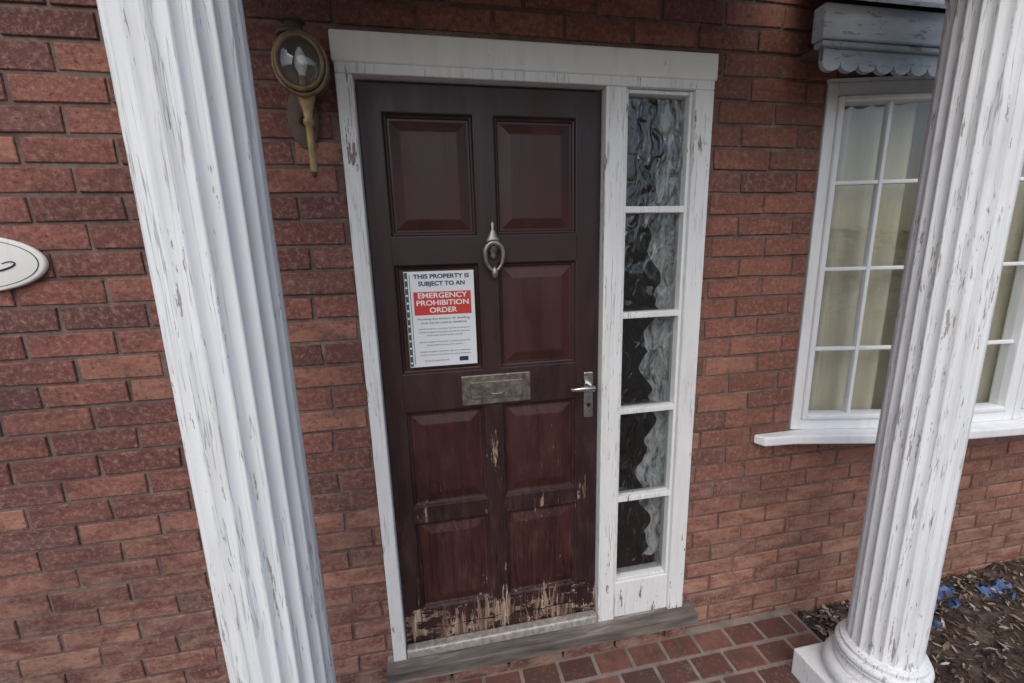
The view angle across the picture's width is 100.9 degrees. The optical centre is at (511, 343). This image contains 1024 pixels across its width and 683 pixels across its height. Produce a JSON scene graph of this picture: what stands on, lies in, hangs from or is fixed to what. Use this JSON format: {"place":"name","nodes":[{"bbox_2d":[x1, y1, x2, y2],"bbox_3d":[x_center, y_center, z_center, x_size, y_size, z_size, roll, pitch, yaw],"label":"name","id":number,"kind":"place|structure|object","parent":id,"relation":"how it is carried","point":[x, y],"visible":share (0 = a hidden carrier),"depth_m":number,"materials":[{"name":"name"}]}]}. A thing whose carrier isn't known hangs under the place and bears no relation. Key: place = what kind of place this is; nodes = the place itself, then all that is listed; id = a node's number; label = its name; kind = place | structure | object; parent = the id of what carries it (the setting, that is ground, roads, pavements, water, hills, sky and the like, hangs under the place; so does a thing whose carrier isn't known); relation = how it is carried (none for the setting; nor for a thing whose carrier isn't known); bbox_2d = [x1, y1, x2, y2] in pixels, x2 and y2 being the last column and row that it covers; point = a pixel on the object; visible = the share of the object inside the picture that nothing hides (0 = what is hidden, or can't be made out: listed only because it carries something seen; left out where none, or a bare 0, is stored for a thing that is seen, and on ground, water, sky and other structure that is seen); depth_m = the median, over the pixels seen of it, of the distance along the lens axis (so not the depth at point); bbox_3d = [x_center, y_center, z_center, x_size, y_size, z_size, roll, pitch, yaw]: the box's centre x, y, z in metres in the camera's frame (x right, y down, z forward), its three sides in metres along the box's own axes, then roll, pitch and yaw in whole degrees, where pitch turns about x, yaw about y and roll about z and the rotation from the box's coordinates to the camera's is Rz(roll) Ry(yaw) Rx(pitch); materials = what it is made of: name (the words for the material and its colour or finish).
{"place":"outdoors","nodes":[
{"label":"outdoors","id":0,"kind":"place"},
{"bbox_2d":[96,0,335,682],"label":"fluted shaft","id":1,"kind":"object","parent":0,"point":[183,82],"visible":1,"depth_m":0.76,"materials":[{"name":"white paint"}]},
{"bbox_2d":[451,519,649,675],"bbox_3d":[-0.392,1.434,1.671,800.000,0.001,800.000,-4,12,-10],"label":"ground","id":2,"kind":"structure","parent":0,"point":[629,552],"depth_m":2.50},
{"bbox_2d":[0,0,1023,682],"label":"wall mortar","id":3,"kind":"object","parent":2,"relation":"on","point":[16,136],"depth_m":1.35,"materials":[{"name":"concrete"}]},
{"bbox_2d":[0,237,48,290],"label":"house name sign","id":4,"kind":"object","parent":3,"relation":"attached to","point":[22,264],"visible":1,"depth_m":1.14,"materials":[{"name":"white ceramic"}]},
{"bbox_2d":[271,12,329,177],"bbox_3d":[-0.555,-0.662,1.141,0.144,0.409,0.148,-4,12,-10],"label":"wall lamp","id":5,"kind":"object","parent":3,"relation":"attached to","point":[299,62],"visible":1,"depth_m":1.10,"materials":[{"name":"gold metal"}]},
{"bbox_2d":[0,0,1023,682],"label":"wall bricks","id":6,"kind":"object","parent":3,"relation":"in","point":[36,22],"depth_m":1.37,"materials":[{"name":"red brick"}]},
{"bbox_2d":[328,29,718,80],"bbox_3d":[0.082,-0.863,1.284,1.197,0.080,0.036,-4,12,-10],"label":"head board","id":7,"kind":"object","parent":3,"relation":"attached to","point":[354,46],"visible":0.83,"depth_m":1.25,"materials":[{"name":"white wood"}]},
{"bbox_2d":[331,26,711,52],"bbox_3d":[0.076,-0.917,1.294,1.187,0.020,0.014,-4,12,-10],"label":"head packing","id":8,"kind":"object","parent":7,"relation":"on","point":[500,38],"visible":0.39,"depth_m":1.27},
{"bbox_2d":[333,62,714,661],"bbox_3d":[0.101,0.153,1.546,1.187,2.028,0.130,-4,12,-10],"label":"door frame","id":9,"kind":"object","parent":3,"relation":"attached to","point":[612,598],"visible":0.82,"depth_m":1.45,"materials":[{"name":"white wood"}]},
{"bbox_2d":[403,270,476,367],"bbox_3d":[-0.233,-0.080,1.400,0.224,0.316,0.001,-4,12,-10],"label":"prohibition notice","id":10,"kind":"object","parent":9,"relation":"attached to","point":[440,313],"visible":1,"depth_m":1.40,"materials":[{"name":"white paper"}]},
{"bbox_2d":[355,81,600,644],"bbox_3d":[-0.058,0.175,1.497,0.756,1.962,0.014,-4,12,-10],"label":"door leaf","id":11,"kind":"object","parent":9,"relation":"attached to","point":[451,173],"visible":1,"depth_m":1.46,"materials":[{"name":"brown wood"}]},
{"bbox_2d":[483,221,505,278],"bbox_3d":[-0.060,-0.302,1.377,0.076,0.184,0.039,-4,12,-10],"label":"door knocker","id":12,"kind":"object","parent":11,"relation":"attached to","point":[493,245],"depth_m":1.37,"materials":[{"name":"silver metal"}]},
{"bbox_2d":[571,371,595,416],"bbox_3d":[0.254,0.196,1.521,0.098,0.175,0.064,-4,12,-10],"label":"door handle","id":13,"kind":"structure","parent":11,"relation":"attached to","point":[587,388],"depth_m":1.54,"materials":[{"name":"silver metal"}]},
{"bbox_2d":[390,235,576,637],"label":"rail joints","id":14,"kind":"object","parent":9,"relation":"attached to","point":[505,508],"visible":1,"depth_m":1.45,"materials":[{"name":"brown wood"}]},
{"bbox_2d":[461,371,530,405],"bbox_3d":[-0.052,0.160,1.474,0.244,0.108,0.026,-4,12,-10],"label":"letter box","id":15,"kind":"object","parent":9,"relation":"attached to","point":[495,388],"visible":1,"depth_m":1.47,"materials":[{"name":"grey metal"}]},
{"bbox_2d":[420,601,576,628],"bbox_3d":[-0.044,1.077,1.673,0.630,0.016,0.001,-4,12,-10],"label":"rail split","id":16,"kind":"object","parent":9,"relation":"attached to","point":[500,614],"visible":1,"depth_m":1.67,"materials":[{"name":"brown wood"}]},
{"bbox_2d":[407,610,596,658],"bbox_3d":[-0.025,1.145,1.669,0.756,0.038,0.038,-4,12,-10],"label":"weather bar","id":17,"kind":"object","parent":9,"relation":"on","point":[471,639],"visible":1,"depth_m":1.65,"materials":[{"name":"metal"}]},
{"bbox_2d":[615,89,692,581],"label":"glazing bars","id":18,"kind":"object","parent":9,"relation":"attached to","point":[674,312],"visible":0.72,"depth_m":1.55,"materials":[{"name":"white paint"}]},
{"bbox_2d":[635,99,681,554],"bbox_3d":[0.612,0.026,1.641,0.258,1.790,0.016,-4,12,-10],"label":"hall curtain","id":19,"kind":"object","parent":9,"relation":"hanging from","point":[654,367],"visible":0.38,"depth_m":1.61,"materials":[{"name":"white fabric"}]},
{"bbox_2d":[800,0,945,78],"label":"window canopy","id":20,"kind":"object","parent":3,"relation":"attached to","point":[861,39],"visible":0.6,"depth_m":1.28,"materials":[{"name":"grey paint"}]},
{"bbox_2d":[826,75,934,83],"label":"head soffit","id":21,"kind":"structure","parent":3,"relation":"attached to","point":[865,79],"depth_m":1.49,"materials":[{"name":"white wood"}]},
{"bbox_2d":[754,417,1023,445],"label":"window sill","id":22,"kind":"structure","parent":3,"relation":"attached to","point":[997,428],"depth_m":1.71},
{"bbox_2d":[788,79,1023,428],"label":"bow window","id":23,"kind":"structure","parent":3,"relation":"attached to","point":[833,93],"depth_m":1.62,"materials":[{"name":"white plastic"}]},
{"bbox_2d":[801,96,845,419],"bbox_3d":[1.187,-0.286,1.641,0.020,1.215,0.062,-1,12,2],"label":"sash stile","id":24,"kind":"object","parent":23,"relation":"attached to","point":[825,234],"visible":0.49,"depth_m":1.60,"materials":[{"name":"white plastic"}]},
{"bbox_2d":[815,346,854,350],"bbox_3d":[1.289,0.020,1.701,0.165,0.014,0.024,-1,12,2],"label":"glazing bar","id":25,"kind":"object","parent":23,"relation":"attached to","point":[824,348],"visible":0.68,"depth_m":1.69,"materials":[{"name":"white wood"}]},
{"bbox_2d":[807,409,880,419],"bbox_3d":[1.386,0.295,1.756,0.345,0.020,0.062,-1,12,2],"label":"sash rail","id":26,"kind":"object","parent":23,"relation":"attached to","point":[852,414],"visible":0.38,"depth_m":1.73,"materials":[{"name":"white wood"}]},
{"bbox_2d":[825,266,865,270],"bbox_3d":[1.280,-0.288,1.637,0.165,0.014,0.024,-1,12,2],"label":"glazing bar","id":27,"kind":"object","parent":23,"relation":"attached to","point":[844,268],"visible":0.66,"depth_m":1.63,"materials":[{"name":"white wood"}]},
{"bbox_2d":[835,180,877,185],"bbox_3d":[1.271,-0.597,1.574,0.165,0.014,0.024,-1,12,2],"label":"glazing bar","id":28,"kind":"object","parent":23,"relation":"attached to","point":[861,182],"visible":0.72,"depth_m":1.56,"materials":[{"name":"white wood"}]},
{"bbox_2d":[843,101,893,412],"bbox_3d":[1.370,-0.289,1.634,0.014,1.175,0.026,-1,12,2],"label":"glazing bar","id":29,"kind":"object","parent":23,"relation":"attached to","point":[879,174],"visible":0.96,"depth_m":1.61,"materials":[{"name":"white plastic"}]},
{"bbox_2d":[859,345,890,349],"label":"glazing bar","id":30,"kind":"object","parent":23,"relation":"attached to","point":[869,347],"visible":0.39,"depth_m":1.69,"materials":[{"name":"white wood"}]},
{"bbox_2d":[870,265,903,269],"bbox_3d":[1.459,-0.292,1.632,0.165,0.014,0.024,-1,12,2],"label":"glazing bar","id":31,"kind":"object","parent":23,"relation":"attached to","point":[886,267],"visible":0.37,"depth_m":1.62,"materials":[{"name":"white wood"}]},
{"bbox_2d":[845,92,931,105],"bbox_3d":[1.353,-0.875,1.515,0.345,0.020,0.062,-1,12,2],"label":"sash rail","id":32,"kind":"object","parent":23,"relation":"attached to","point":[883,99],"visible":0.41,"depth_m":1.49,"materials":[{"name":"white wood"}]},
{"bbox_2d":[882,179,917,183],"bbox_3d":[1.451,-0.601,1.568,0.165,0.014,0.024,-1,12,2],"label":"glazing bar","id":33,"kind":"object","parent":23,"relation":"attached to","point":[901,181],"visible":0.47,"depth_m":1.56,"materials":[{"name":"white wood"}]},
{"bbox_2d":[974,402,1003,412],"bbox_3d":[1.868,0.278,1.774,0.376,0.020,0.062,-3,12,-6],"label":"sash rail","id":34,"kind":"object","parent":23,"relation":"attached to","point":[984,407],"visible":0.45,"depth_m":1.76,"materials":[{"name":"white wood"}]},
{"bbox_2d":[987,339,1013,344],"bbox_3d":[1.957,-0.004,1.726,0.181,0.014,0.024,-3,12,-6],"label":"glazing bar","id":35,"kind":"object","parent":23,"relation":"attached to","point":[1002,341],"visible":0.53,"depth_m":1.72,"materials":[{"name":"white wood"}]},
{"bbox_2d":[988,236,1023,410],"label":"sash stile","id":36,"kind":"object","parent":23,"relation":"attached to","point":[1005,374],"visible":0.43,"depth_m":1.73,"materials":[{"name":"white plastic"}]},
{"bbox_2d":[1003,261,1023,265],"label":"glazing bar","id":37,"kind":"object","parent":23,"relation":"attached to","point":[1012,263],"visible":0.38,"depth_m":1.65,"materials":[{"name":"white wood"}]},
{"bbox_2d":[808,103,1023,409],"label":"window curtain","id":38,"kind":"object","parent":3,"relation":"attached to","point":[860,141],"depth_m":1.71,"materials":[{"name":"beige fabric"}]},
{"bbox_2d":[451,608,822,682],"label":"bedding slab","id":39,"kind":"structure","parent":2,"relation":"on","point":[721,625],"depth_m":1.74,"materials":[{"name":"concrete"}]},
{"bbox_2d":[409,627,684,682],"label":"brick step riser","id":40,"kind":"object","parent":39,"relation":"on","point":[503,667],"visible":0.19,"depth_m":1.72,"materials":[{"name":"red brick"}]},
{"bbox_2d":[386,599,697,682],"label":"door sill","id":41,"kind":"structure","parent":40,"relation":"on","point":[407,670],"depth_m":1.65,"materials":[{"name":"wood"}]},
{"bbox_2d":[461,614,819,682],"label":"quarry tiles","id":42,"kind":"object","parent":39,"relation":"on","point":[717,664],"visible":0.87,"depth_m":1.70,"materials":[{"name":"red tile"}]},
{"bbox_2d":[618,101,667,562],"bbox_3d":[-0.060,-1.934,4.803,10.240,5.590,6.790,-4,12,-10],"label":"window glass","id":43,"kind":"object","parent":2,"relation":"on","point":[647,150],"depth_m":2.36,"materials":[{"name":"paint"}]},
{"bbox_2d":[791,642,835,682],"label":"plinth","id":44,"kind":"structure","parent":2,"relation":"on","point":[808,665],"depth_m":1.59,"materials":[{"name":"white paint"}]},
{"bbox_2d":[794,558,1023,682],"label":"soil bed","id":45,"kind":"object","parent":2,"relation":"on","point":[982,628],"visible":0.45,"depth_m":1.84,"materials":[{"name":"brown soil"}]},
{"bbox_2d":[795,557,1023,682],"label":"leaf litter","id":46,"kind":"object","parent":45,"relation":"on","point":[988,651],"visible":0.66,"depth_m":1.86,"materials":[{"name":"brown plant"}]},
{"bbox_2d":[931,620,942,628],"bbox_3d":[1.854,1.245,1.862,0.087,0.069,0.051,-4,12,-10],"label":"plastic scrap","id":47,"kind":"object","parent":45,"relation":"on","point":[937,623],"visible":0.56,"depth_m":1.85,"materials":[{"name":"blue plastic"}]},
{"bbox_2d":[934,584,962,612],"bbox_3d":[1.999,1.207,1.996,0.271,0.091,0.141,-4,12,-10],"label":"plastic scrap","id":48,"kind":"object","parent":45,"relation":"on","point":[942,588],"visible":0.43,"depth_m":2.00,"materials":[{"name":"blue plastic"}]},
{"bbox_2d":[974,579,1015,600],"bbox_3d":[2.300,1.178,2.006,0.185,0.068,0.108,-4,12,-10],"label":"plastic scrap","id":49,"kind":"object","parent":45,"relation":"on","point":[985,590],"visible":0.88,"depth_m":2.01,"materials":[{"name":"blue plastic"}]},
{"bbox_2d":[822,618,934,682],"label":"column base","id":50,"kind":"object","parent":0,"point":[846,659],"depth_m":1.43,"materials":[{"name":"white paint"}]},
{"bbox_2d":[846,0,1023,669],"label":"fluted shaft","id":51,"kind":"object","parent":50,"relation":"on","point":[971,165],"visible":1,"depth_m":1.18,"materials":[{"name":"white paint"}]}
]}

